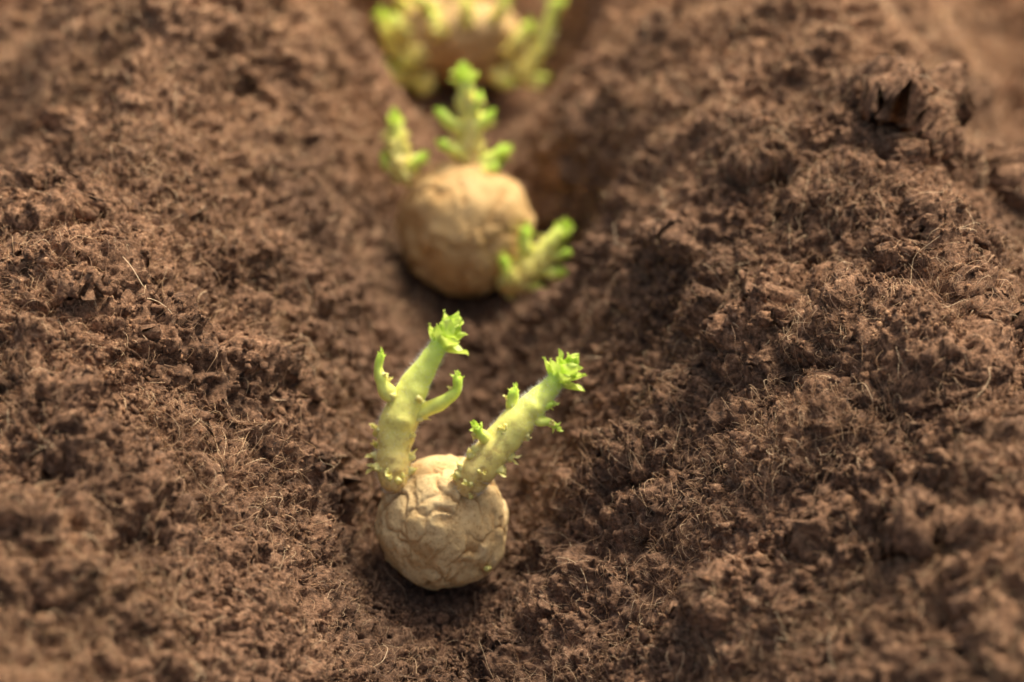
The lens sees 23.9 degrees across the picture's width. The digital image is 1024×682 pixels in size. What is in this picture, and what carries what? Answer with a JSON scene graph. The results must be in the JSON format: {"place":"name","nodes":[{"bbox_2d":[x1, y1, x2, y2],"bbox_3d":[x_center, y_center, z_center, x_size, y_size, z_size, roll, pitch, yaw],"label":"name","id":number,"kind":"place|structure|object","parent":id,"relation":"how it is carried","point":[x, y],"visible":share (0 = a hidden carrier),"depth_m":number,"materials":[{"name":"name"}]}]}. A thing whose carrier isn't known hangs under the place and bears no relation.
{"place":"outdoors","nodes":[
{"label":"outdoors","id":0,"kind":"place"},
{"bbox_2d":[0,0,1023,681],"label":"ground","id":1,"kind":"structure","parent":0,"point":[898,102],"depth_m":0.88,"materials":[{"name":"soil"}]},
{"bbox_2d":[372,0,566,96],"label":"sprouting potato","id":2,"kind":"object","parent":1,"relation":"on","point":[429,44],"visible":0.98,"depth_m":1.18,"materials":[{"name":"green plant"}]},
{"bbox_2d":[365,309,586,590],"bbox_3d":[-0.013,0.044,0.893,0.082,0.098,0.060,0,35,0],"label":"sprouting potato","id":3,"kind":"object","parent":1,"relation":"on","point":[441,521],"visible":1,"depth_m":0.88,"materials":[{"name":"beige plant"}]},
{"bbox_2d":[379,60,574,299],"bbox_3d":[-0.016,-0.062,1.047,0.059,0.096,0.087,-22,41,-28],"label":"sprouting potato","id":4,"kind":"object","parent":1,"relation":"on","point":[465,221],"visible":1,"depth_m":1.04,"materials":[{"name":"beige plant"}]},
{"bbox_2d":[0,0,1023,681],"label":"coir fibres","id":5,"kind":"object","parent":1,"relation":"on","point":[534,342],"visible":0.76,"depth_m":0.90,"materials":[{"name":"brown plant"}]},
{"bbox_2d":[0,0,1023,681],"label":"root threads","id":6,"kind":"object","parent":1,"relation":"on","point":[508,328],"visible":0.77,"depth_m":0.90,"materials":[{"name":"brown plant"}]}
]}

